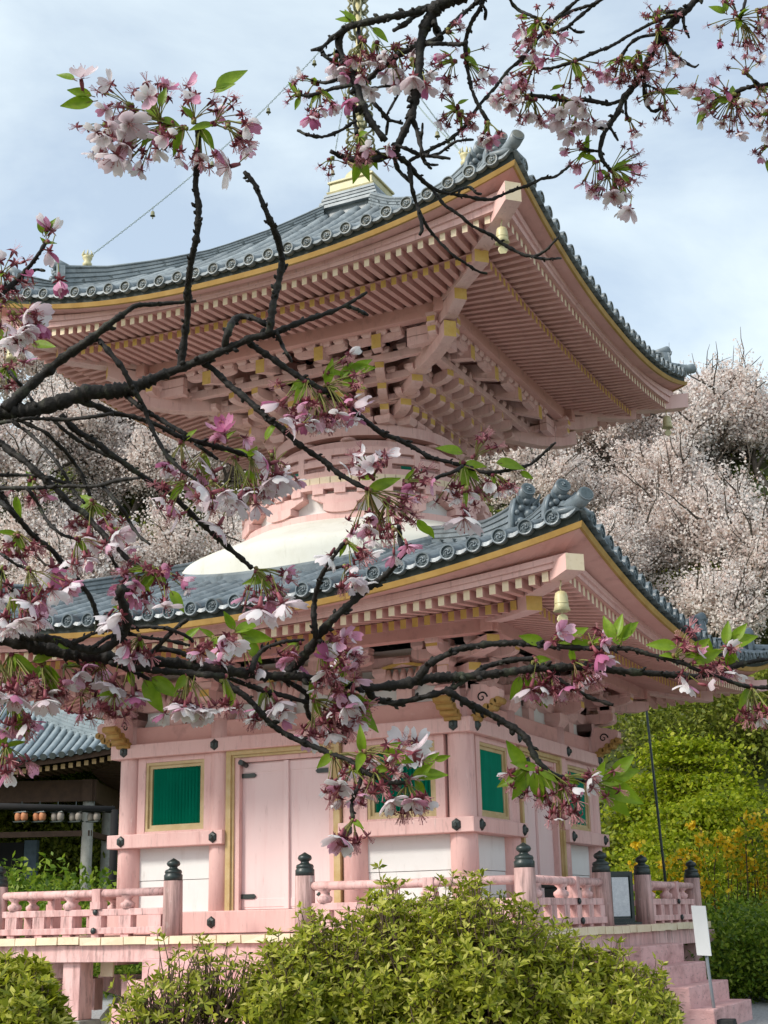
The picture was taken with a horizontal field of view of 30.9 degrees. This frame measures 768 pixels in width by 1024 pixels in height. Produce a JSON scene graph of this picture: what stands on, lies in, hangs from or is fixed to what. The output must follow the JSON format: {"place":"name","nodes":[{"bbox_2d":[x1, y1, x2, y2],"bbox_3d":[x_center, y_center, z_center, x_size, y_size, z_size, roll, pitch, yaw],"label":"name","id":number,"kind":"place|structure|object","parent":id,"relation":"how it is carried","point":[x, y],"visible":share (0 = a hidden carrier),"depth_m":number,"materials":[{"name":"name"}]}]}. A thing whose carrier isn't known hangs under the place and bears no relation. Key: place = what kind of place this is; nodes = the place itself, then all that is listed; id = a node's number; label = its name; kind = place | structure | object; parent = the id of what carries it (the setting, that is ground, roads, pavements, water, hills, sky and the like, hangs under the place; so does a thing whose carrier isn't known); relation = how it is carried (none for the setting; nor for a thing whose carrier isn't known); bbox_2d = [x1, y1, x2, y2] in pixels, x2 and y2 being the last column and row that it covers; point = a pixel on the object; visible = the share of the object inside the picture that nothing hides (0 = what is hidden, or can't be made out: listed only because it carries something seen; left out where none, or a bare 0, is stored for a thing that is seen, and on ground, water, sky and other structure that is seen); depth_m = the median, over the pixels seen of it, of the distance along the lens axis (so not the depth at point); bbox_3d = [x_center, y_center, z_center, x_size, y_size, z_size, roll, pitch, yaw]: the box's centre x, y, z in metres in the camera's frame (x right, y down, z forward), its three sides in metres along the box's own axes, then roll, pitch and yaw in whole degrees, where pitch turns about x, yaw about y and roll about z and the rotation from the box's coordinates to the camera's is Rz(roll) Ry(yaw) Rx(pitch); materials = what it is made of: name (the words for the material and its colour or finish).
{"place":"outdoors","nodes":[
{"label":"outdoors","id":0,"kind":"place"},
{"bbox_2d":[0,429,767,888],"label":"hill","id":1,"kind":"structure","parent":0,"point":[622,731],"depth_m":56.05,"materials":[{"name":"plant"}]},
{"bbox_2d":[0,387,67,525],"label":"cherry tree","id":2,"kind":"object","parent":1,"relation":"on","point":[21,446],"visible":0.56,"depth_m":59.92,"materials":[{"name":"grey plant"}]},
{"bbox_2d":[0,347,67,401],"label":"cherry tree","id":3,"kind":"object","parent":1,"relation":"on","point":[33,370],"visible":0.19,"depth_m":71.60,"materials":[{"name":"grey plant"}]},
{"bbox_2d":[7,366,75,466],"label":"cherry tree","id":4,"kind":"object","parent":1,"relation":"on","point":[58,376],"visible":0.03,"depth_m":68.29,"materials":[{"name":"grey plant"}]},
{"bbox_2d":[0,775,96,873],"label":"bush","id":5,"kind":"object","parent":1,"relation":"on","point":[5,813],"visible":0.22,"depth_m":45.79,"materials":[{"name":"green plant"}]},
{"bbox_2d":[18,752,86,804],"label":"maple tree","id":6,"kind":"object","parent":1,"relation":"on","point":[54,777],"visible":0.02,"depth_m":49.15,"materials":[{"name":"plant"}]},
{"bbox_2d":[0,803,118,890],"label":"bush","id":7,"kind":"object","parent":1,"relation":"on","point":[51,843],"visible":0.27,"depth_m":44.15,"materials":[{"name":"green plant"}]},
{"bbox_2d":[0,797,119,857],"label":"bush","id":8,"kind":"object","parent":1,"relation":"on","point":[96,830],"visible":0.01,"depth_m":45.95,"materials":[{"name":"green plant"}]},
{"bbox_2d":[0,469,123,581],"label":"cherry tree","id":9,"kind":"object","parent":1,"relation":"on","point":[28,516],"visible":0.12,"depth_m":58.74,"materials":[{"name":"grey plant"}]},
{"bbox_2d":[0,374,134,514],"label":"cherry tree","id":10,"kind":"object","parent":1,"relation":"on","point":[55,428],"visible":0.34,"depth_m":64.20,"materials":[{"name":"grey plant"}]},
{"bbox_2d":[6,378,137,523],"bbox_3d":[-14.269,-3.035,64.672,7.753,7.846,6.069,9,-19,-31],"label":"cherry tree","id":11,"kind":"object","parent":1,"relation":"on","point":[101,423],"visible":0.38,"depth_m":63.88,"materials":[{"name":"grey plant"}]},
{"bbox_2d":[0,486,152,583],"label":"cherry tree","id":12,"kind":"object","parent":1,"relation":"on","point":[59,544],"visible":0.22,"depth_m":55.80,"materials":[{"name":"grey plant"}]},
{"bbox_2d":[40,827,118,886],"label":"maple tree","id":13,"kind":"object","parent":1,"relation":"on","point":[72,855],"visible":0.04,"depth_m":45.25,"materials":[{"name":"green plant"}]},
{"bbox_2d":[59,751,104,883],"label":"broadleaf tree","id":14,"kind":"object","parent":1,"relation":"on","point":[84,774],"visible":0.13,"depth_m":45.97,"materials":[{"name":"green plant"}]},
{"bbox_2d":[122,421,142,445],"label":"cherry tree","id":15,"kind":"object","parent":1,"relation":"on","point":[130,434],"depth_m":68.92,"materials":[{"name":"grey plant"}]},
{"bbox_2d":[119,516,162,543],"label":"cherry tree","id":16,"kind":"object","parent":1,"relation":"on","point":[148,527],"visible":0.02,"depth_m":61.23,"materials":[{"name":"white plant"}]},
{"bbox_2d":[64,416,226,518],"bbox_3d":[-11.003,-1.714,64.250,7.753,7.846,6.069,-15,-21,38],"label":"cherry tree","id":17,"kind":"object","parent":1,"relation":"on","point":[144,453],"visible":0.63,"depth_m":63.38,"materials":[{"name":"grey plant"}]},
{"bbox_2d":[118,419,189,453],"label":"cherry tree","id":18,"kind":"object","parent":1,"relation":"on","point":[132,424],"visible":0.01,"depth_m":68.75,"materials":[{"name":"grey plant"}]},
{"bbox_2d":[95,478,243,577],"bbox_3d":[-9.728,2.049,59.355,9.349,7.512,5.613,2,-17,-11],"label":"cherry tree","id":19,"kind":"object","parent":1,"relation":"on","point":[178,544],"visible":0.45,"depth_m":59.10,"materials":[{"name":"grey plant"}]},
{"bbox_2d":[189,481,244,559],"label":"cherry tree","id":20,"kind":"object","parent":1,"relation":"on","point":[228,523],"visible":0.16,"depth_m":60.48,"materials":[{"name":"grey plant"}]},
{"bbox_2d":[178,447,258,488],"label":"cherry tree","id":21,"kind":"object","parent":1,"relation":"on","point":[225,472],"visible":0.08,"depth_m":66.85,"materials":[{"name":"grey plant"}]},
{"bbox_2d":[180,478,256,533],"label":"cherry tree","id":22,"kind":"object","parent":1,"relation":"on","point":[194,507],"visible":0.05,"depth_m":64.25,"materials":[{"name":"white plant"}]},
{"bbox_2d":[0,395,767,901],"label":"undergrowth","id":23,"kind":"object","parent":1,"relation":"on","point":[58,475],"depth_m":63.66,"materials":[{"name":"green plant"}]},
{"bbox_2d":[466,447,548,509],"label":"cherry tree","id":24,"kind":"object","parent":1,"relation":"on","point":[485,460],"visible":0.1,"depth_m":64.94,"materials":[{"name":"grey plant"}]},
{"bbox_2d":[478,437,632,518],"bbox_3d":[8.026,-1.746,62.222,7.730,7.255,6.892,11,-20,-35],"label":"cherry tree","id":25,"kind":"object","parent":1,"relation":"on","point":[546,473],"visible":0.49,"depth_m":60.98,"materials":[{"name":"grey plant"}]},
{"bbox_2d":[514,416,664,495],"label":"cherry tree","id":26,"kind":"object","parent":1,"relation":"on","point":[598,449],"visible":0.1,"depth_m":65.81,"materials":[{"name":"grey plant"}]},
{"bbox_2d":[571,458,672,522],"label":"cherry tree","id":27,"kind":"object","parent":1,"relation":"on","point":[615,492],"visible":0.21,"depth_m":60.81,"materials":[{"name":"grey plant"}]},
{"bbox_2d":[599,806,662,867],"bbox_3d":[7.039,11.214,44.145,8.724,3.885,4.761,4,-17,-19],"label":"bush","id":28,"kind":"object","parent":1,"relation":"on","point":[614,840],"visible":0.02,"depth_m":44.16,"materials":[{"name":"green plant"}]},
{"bbox_2d":[572,413,697,473],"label":"cherry tree","id":29,"kind":"object","parent":1,"relation":"on","point":[642,424],"visible":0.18,"depth_m":64.52,"materials":[{"name":"grey plant"}]},
{"bbox_2d":[589,484,682,584],"bbox_3d":[9.823,1.609,58.428,5.730,5.799,4.486,-4,-16,9],"label":"cherry tree","id":30,"kind":"object","parent":1,"relation":"on","point":[621,510],"visible":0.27,"depth_m":57.65,"materials":[{"name":"grey plant"}]},
{"bbox_2d":[587,499,686,599],"bbox_3d":[8.871,2.244,56.545,7.649,6.147,4.592,-7,-17,19],"label":"cherry tree","id":31,"kind":"object","parent":1,"relation":"on","point":[626,540],"visible":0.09,"depth_m":55.83,"materials":[{"name":"grey plant"}]},
{"bbox_2d":[582,414,742,518],"bbox_3d":[12.164,-2.124,61.857,7.236,7.618,8.116,4,-17,-19],"label":"cherry tree","id":32,"kind":"object","parent":1,"relation":"on","point":[677,459],"visible":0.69,"depth_m":60.96,"materials":[{"name":"grey plant"}]},
{"bbox_2d":[598,416,728,487],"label":"cherry tree","id":33,"kind":"object","parent":1,"relation":"on","point":[622,463],"visible":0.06,"depth_m":63.35,"materials":[{"name":"grey plant"}]},
{"bbox_2d":[599,700,733,771],"bbox_3d":[9.062,8.328,51.093,7.997,3.561,4.364,-14,-21,38],"label":"bush","id":34,"kind":"object","parent":1,"relation":"on","point":[640,733],"visible":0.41,"depth_m":49.54,"materials":[{"name":"green plant"}]},
{"bbox_2d":[606,815,757,886],"bbox_3d":[8.480,11.454,41.839,5.846,4.684,7.286,-7,-17,19],"label":"bush","id":35,"kind":"object","parent":1,"relation":"on","point":[616,866],"visible":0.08,"depth_m":40.77,"materials":[{"name":"green plant"}]},
{"bbox_2d":[599,727,767,863],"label":"bush","id":36,"kind":"object","parent":1,"relation":"on","point":[679,751],"visible":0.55,"depth_m":45.47,"materials":[{"name":"green plant"}]},
{"bbox_2d":[605,327,767,484],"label":"cherry tree","id":37,"kind":"object","parent":1,"relation":"on","point":[716,409],"visible":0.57,"depth_m":65.33,"materials":[{"name":"grey plant"}]},
{"bbox_2d":[606,772,767,883],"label":"bush","id":38,"kind":"object","parent":1,"relation":"on","point":[714,808],"visible":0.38,"depth_m":42.08,"materials":[{"name":"green plant"}]},
{"bbox_2d":[617,669,767,740],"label":"bush","id":39,"kind":"object","parent":1,"relation":"on","point":[715,703],"visible":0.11,"depth_m":50.05,"materials":[{"name":"green plant"}]},
{"bbox_2d":[628,468,763,578],"bbox_3d":[13.469,1.127,59.602,7.079,7.163,5.542,-1,-16,-1],"label":"cherry tree","id":40,"kind":"object","parent":1,"relation":"on","point":[664,513],"visible":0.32,"depth_m":58.48,"materials":[{"name":"grey plant"}]},
{"bbox_2d":[635,669,767,773],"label":"bush","id":41,"kind":"object","parent":1,"relation":"on","point":[749,736],"visible":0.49,"depth_m":49.02,"materials":[{"name":"green plant"}]},
{"bbox_2d":[642,528,765,591],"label":"cherry tree","id":42,"kind":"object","parent":1,"relation":"on","point":[692,564],"depth_m":58.95,"materials":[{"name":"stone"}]},
{"bbox_2d":[644,437,767,578],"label":"cherry tree","id":43,"kind":"object","parent":1,"relation":"on","point":[705,507],"visible":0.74,"depth_m":57.63,"materials":[{"name":"grey plant"}]},
{"bbox_2d":[646,551,767,609],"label":"cherry tree","id":44,"kind":"object","parent":1,"relation":"on","point":[690,568],"visible":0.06,"depth_m":57.94,"materials":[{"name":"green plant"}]},
{"bbox_2d":[659,538,767,643],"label":"cherry tree","id":45,"kind":"object","parent":1,"relation":"on","point":[720,599],"visible":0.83,"depth_m":53.50,"materials":[{"name":"grey plant"}]},
{"bbox_2d":[661,344,767,458],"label":"cherry tree","id":46,"kind":"object","parent":1,"relation":"on","point":[723,369],"visible":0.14,"depth_m":67.58,"materials":[{"name":"grey plant"}]},
{"bbox_2d":[696,338,767,487],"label":"cherry tree","id":47,"kind":"object","parent":1,"relation":"on","point":[757,402],"visible":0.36,"depth_m":66.37,"materials":[{"name":"grey plant"}]},
{"bbox_2d":[701,466,767,595],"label":"cherry tree","id":48,"kind":"object","parent":1,"relation":"on","point":[758,558],"visible":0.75,"depth_m":55.53,"materials":[{"name":"grey plant"}]},
{"bbox_2d":[715,668,767,740],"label":"bush","id":49,"kind":"object","parent":1,"relation":"on","point":[765,674],"visible":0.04,"depth_m":51.00,"materials":[{"name":"green plant"}]},
{"bbox_2d":[745,847,767,889],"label":"maple tree","id":50,"kind":"object","parent":1,"relation":"on","point":[756,864],"visible":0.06,"depth_m":38.77,"materials":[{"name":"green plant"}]},
{"bbox_2d":[0,0,767,433],"label":"sky","id":51,"kind":"structure","parent":0,"point":[691,271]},
{"bbox_2d":[91,991,767,1023],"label":"gravel yard","id":52,"kind":"structure","parent":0,"point":[760,1012],"depth_m":21.40,"materials":[{"name":"grey gravel"}]},
{"bbox_2d":[7,901,109,937],"bbox_3d":[-6.537,10.484,33.263,5.229,2.771,7.146,-16,-22,41],"label":"shrub","id":53,"kind":"object","parent":52,"relation":"on","point":[43,909],"visible":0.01,"depth_m":32.13,"materials":[{"name":"green plant"}]},
{"bbox_2d":[0,803,117,905],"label":"lantern beam","id":54,"kind":"structure","parent":52,"relation":"on","point":[112,810],"depth_m":37.38,"materials":[{"name":"wood"}]},
{"bbox_2d":[13,810,28,822],"bbox_3d":[-9.797,8.105,37.535,0.448,0.552,0.187,-9,-18,25],"label":"hanging lantern","id":55,"kind":"object","parent":54,"relation":"hanging from","point":[21,815],"visible":1,"depth_m":37.45,"materials":[{"name":"orange paper"}]},
{"bbox_2d":[31,801,46,822],"bbox_3d":[-9.307,8.105,37.535,0.448,0.552,0.187,-9,-18,25],"label":"hanging lantern","id":56,"kind":"object","parent":54,"relation":"hanging from","point":[39,816],"visible":1,"depth_m":37.44,"materials":[{"name":"orange paper"}]},
{"bbox_2d":[49,801,64,822],"bbox_3d":[-8.817,8.105,37.535,0.448,0.552,0.187,-9,-18,25],"label":"hanging lantern","id":57,"kind":"object","parent":54,"relation":"hanging from","point":[57,816],"visible":1,"depth_m":37.44,"materials":[{"name":"paper"}]},
{"bbox_2d":[67,801,83,822],"bbox_3d":[-8.328,8.105,37.535,0.448,0.552,0.187,-9,-18,25],"label":"hanging lantern","id":58,"kind":"object","parent":54,"relation":"hanging from","point":[74,817],"visible":1,"depth_m":37.44,"materials":[{"name":"paper"}]},
{"bbox_2d":[85,801,101,822],"bbox_3d":[-7.838,8.105,37.535,0.448,0.552,0.187,-9,-18,25],"label":"hanging lantern","id":59,"kind":"object","parent":54,"relation":"hanging from","point":[92,817],"visible":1,"depth_m":37.45,"materials":[{"name":"paper"}]},
{"bbox_2d":[47,908,141,998],"bbox_3d":[-6.368,9.424,29.078,4.620,2.398,5.393,-5,-17,13],"label":"shrub","id":60,"kind":"object","parent":52,"relation":"on","point":[131,968],"visible":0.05,"depth_m":27.64,"materials":[{"name":"green plant"}]},
{"bbox_2d":[111,957,266,1023],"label":"staircase","id":61,"kind":"structure","parent":52,"relation":"on","point":[151,961],"depth_m":16.65,"materials":[{"name":"pink paint"}]},
{"bbox_2d":[0,0,767,1023],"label":"pagoda","id":62,"kind":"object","parent":52,"relation":"on","point":[226,826],"visible":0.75,"depth_m":19.05,"materials":[{"name":"paint"}]},
{"bbox_2d":[6,349,16,368],"bbox_3d":[-5.624,-2.386,20.985,0.171,0.498,0.171,4,-17,-18],"label":"wind bell","id":63,"kind":"object","parent":62,"relation":"hanging from","point":[9,357],"visible":0.47,"depth_m":20.93,"materials":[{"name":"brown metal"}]},
{"bbox_2d":[137,753,210,833],"bbox_3d":[-2.868,3.954,19.428,1.240,1.052,0.240,-9,-18,25],"label":"window","id":64,"kind":"structure","parent":62,"relation":"in","point":[174,792],"depth_m":19.40,"materials":[{"name":"green paint"}]},
{"bbox_2d":[224,742,343,910],"bbox_3d":[-1.310,4.201,18.513,1.750,2.105,0.327,-9,-18,25],"label":"door","id":65,"kind":"structure","parent":62,"relation":"in","point":[275,813],"depth_m":18.57,"materials":[{"name":"pink paint"}]},
{"bbox_2d":[359,734,449,821],"bbox_3d":[0.264,3.460,17.970,1.240,1.052,0.240,-9,-18,25],"label":"window","id":66,"kind":"structure","parent":62,"relation":"in","point":[438,788],"depth_m":17.78,"materials":[{"name":"green paint"}]},
{"bbox_2d":[401,466,421,470],"bbox_3d":[0.419,-0.590,21.208,0.370,0.350,0.058,9,-19,-31],"label":"upper window","id":67,"kind":"structure","parent":62,"relation":"in","point":[402,467],"depth_m":21.16,"materials":[{"name":"green wood"}]},
{"bbox_2d":[474,735,512,821],"bbox_3d":[1.355,3.542,18.334,0.240,1.052,1.240,-9,-18,25],"label":"window","id":68,"kind":"structure","parent":62,"relation":"in","point":[492,758],"depth_m":18.31,"materials":[{"name":"green paint"}]},
{"bbox_2d":[495,220,509,253],"bbox_3d":[1.502,-3.512,17.668,0.171,0.498,0.171,4,-17,-18],"label":"wind bell","id":69,"kind":"object","parent":62,"relation":"hanging from","point":[501,232],"visible":0.84,"depth_m":17.61,"materials":[{"name":"gold metal"}]},
{"bbox_2d":[516,746,567,897],"bbox_3d":[2.174,4.465,19.676,0.327,2.105,1.750,-9,-18,25],"label":"door","id":70,"kind":"structure","parent":62,"relation":"in","point":[548,851],"depth_m":19.94,"materials":[{"name":"pink paint"}]},
{"bbox_2d":[553,580,570,620],"bbox_3d":[1.954,0.989,15.292,0.171,0.498,0.171,4,-17,-18],"label":"wind bell","id":71,"kind":"object","parent":62,"relation":"hanging from","point":[561,603],"visible":0.99,"depth_m":15.24,"materials":[{"name":"gold metal"}]},
{"bbox_2d":[565,759,593,832],"bbox_3d":[2.892,4.390,21.350,0.240,1.052,1.240,-9,-18,25],"label":"window","id":72,"kind":"structure","parent":62,"relation":"in","point":[574,767],"depth_m":21.56,"materials":[{"name":"pink paint"}]},
{"bbox_2d":[610,871,641,924],"bbox_3d":[3.317,5.432,19.538,0.500,0.725,0.280,7,-18,-25],"label":"notice board","id":73,"kind":"object","parent":62,"relation":"on","point":[622,893],"visible":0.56,"depth_m":19.54,"materials":[{"name":"paper"}]},
{"bbox_2d":[662,411,672,435],"bbox_3d":[5.001,-1.582,24.529,0.171,0.498,0.171,4,-17,-18],"label":"wind bell","id":74,"kind":"object","parent":62,"relation":"hanging from","point":[667,425],"visible":1,"depth_m":24.48,"materials":[{"name":"gold metal"}]},
{"bbox_2d":[645,711,666,881],"bbox_3d":[5.074,6.080,25.283,0.274,5.143,0.129,-2,-16,3],"label":"thin pole","id":75,"kind":"object","parent":52,"relation":"on","point":[657,810],"visible":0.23,"depth_m":25.49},
{"bbox_2d":[611,821,749,903],"bbox_3d":[5.803,7.993,28.465,3.348,3.228,1.523,-9,-18,25],"label":"kerria shrub","id":76,"kind":"object","parent":52,"relation":"on","point":[731,848],"visible":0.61,"depth_m":28.39,"materials":[{"name":"yellow plant"}]},
{"bbox_2d":[617,943,752,1023],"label":"staircase","id":77,"kind":"structure","parent":52,"relation":"on","point":[689,980],"depth_m":17.92,"materials":[{"name":"pink paint"}]},
{"bbox_2d":[612,812,767,916],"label":"kerria shrub","id":78,"kind":"object","parent":52,"relation":"on","point":[637,845],"visible":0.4,"depth_m":29.56,"materials":[{"name":"yellow plant"}]},
{"bbox_2d":[634,878,761,924],"bbox_3d":[8.363,9.253,30.029,7.244,2.682,5.138,-13,-20,35],"label":"shrub","id":79,"kind":"object","parent":52,"relation":"on","point":[710,902],"visible":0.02,"depth_m":31.07,"materials":[{"name":"green plant"}]},
{"bbox_2d":[635,791,767,920],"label":"kerria shrub","id":80,"kind":"object","parent":52,"relation":"on","point":[752,822],"visible":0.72,"depth_m":28.59,"materials":[{"name":"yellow plant"}]},
{"bbox_2d":[691,905,736,1023],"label":"sign","id":81,"kind":"object","parent":52,"relation":"on","point":[701,931],"visible":0.91,"depth_m":17.43,"materials":[{"name":"grey metal"}]},
{"bbox_2d":[662,806,767,918],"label":"kerria shrub","id":82,"kind":"object","parent":52,"relation":"on","point":[692,826],"visible":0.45,"depth_m":29.58,"materials":[{"name":"yellow plant"}]},
{"bbox_2d":[684,903,767,1001],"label":"shrub","id":83,"kind":"object","parent":52,"relation":"on","point":[716,935],"visible":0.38,"depth_m":22.08,"materials":[{"name":"green plant"}]},
{"bbox_2d":[702,915,767,1003],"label":"shrub","id":84,"kind":"object","parent":52,"relation":"on","point":[739,992],"visible":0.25,"depth_m":21.90,"materials":[{"name":"green plant"}]},
{"bbox_2d":[702,895,767,999],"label":"shrub","id":85,"kind":"object","parent":52,"relation":"on","point":[734,903],"visible":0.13,"depth_m":23.22,"materials":[{"name":"green plant"}]},
{"bbox_2d":[712,886,766,926],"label":"shrub","id":86,"kind":"object","parent":52,"relation":"on","point":[744,890],"visible":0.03,"depth_m":28.88,"materials":[{"name":"green plant"}]},
{"bbox_2d":[541,885,581,897],"bbox_3d":[2.487,5.339,18.865,0.460,0.550,0.720,-9,-18,25],"label":"offering box","id":87,"kind":"object","parent":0,"point":[549,890],"visible":0.12,"depth_m":18.67,"materials":[{"name":"black wood"}]},
{"label":"ground","id":88,"kind":"structure","parent":0,"visible":0},
{"bbox_2d":[0,947,77,1023],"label":"azalea bush","id":89,"kind":"object","parent":88,"relation":"on","point":[30,993],"visible":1,"depth_m":3.95,"materials":[{"name":"green plant"}]},
{"bbox_2d":[0,851,116,921],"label":"shrub","id":90,"kind":"object","parent":88,"relation":"on","point":[41,884],"visible":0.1,"depth_m":35.29,"materials":[{"name":"green plant"}]},
{"bbox_2d":[0,693,120,905],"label":"temple hall","id":91,"kind":"structure","parent":88,"relation":"on","point":[58,739],"depth_m":40.91,"materials":[{"name":"grey tile"}]},
{"bbox_2d":[0,842,23,905],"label":"dark doorway","id":92,"kind":"structure","parent":91,"relation":"in","point":[6,849],"depth_m":41.13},
{"bbox_2d":[101,927,262,1023],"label":"azalea bush","id":93,"kind":"object","parent":88,"relation":"on","point":[205,1005],"visible":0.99,"depth_m":4.41,"materials":[{"name":"green plant"}]},
{"bbox_2d":[0,63,767,857],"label":"cherry tree","id":94,"kind":"object","parent":88,"relation":"on","point":[126,127],"visible":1,"depth_m":1.63,"materials":[{"name":"pink plant"}]},
{"bbox_2d":[230,859,685,1023],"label":"azalea bush","id":95,"kind":"object","parent":88,"relation":"on","point":[459,960],"visible":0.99,"depth_m":4.49,"materials":[{"name":"green plant"}]},
{"bbox_2d":[283,0,767,274],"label":"cherry tree","id":96,"kind":"object","parent":88,"relation":"on","point":[413,85],"visible":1,"depth_m":2.35,"materials":[{"name":"pink plant"}]},
{"bbox_2d":[621,842,756,907],"bbox_3d":[8.438,11.241,38.198,6.016,4.236,5.311,2,-17,-11],"label":"bush","id":97,"kind":"object","parent":88,"relation":"on","point":[665,855],"visible":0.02,"depth_m":38.71,"materials":[{"name":"plant"}]},
{"bbox_2d":[657,872,758,907],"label":"maple tree","id":98,"kind":"object","parent":88,"relation":"on","point":[723,874],"visible":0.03,"depth_m":34.82,"materials":[{"name":"plant"}]}
]}

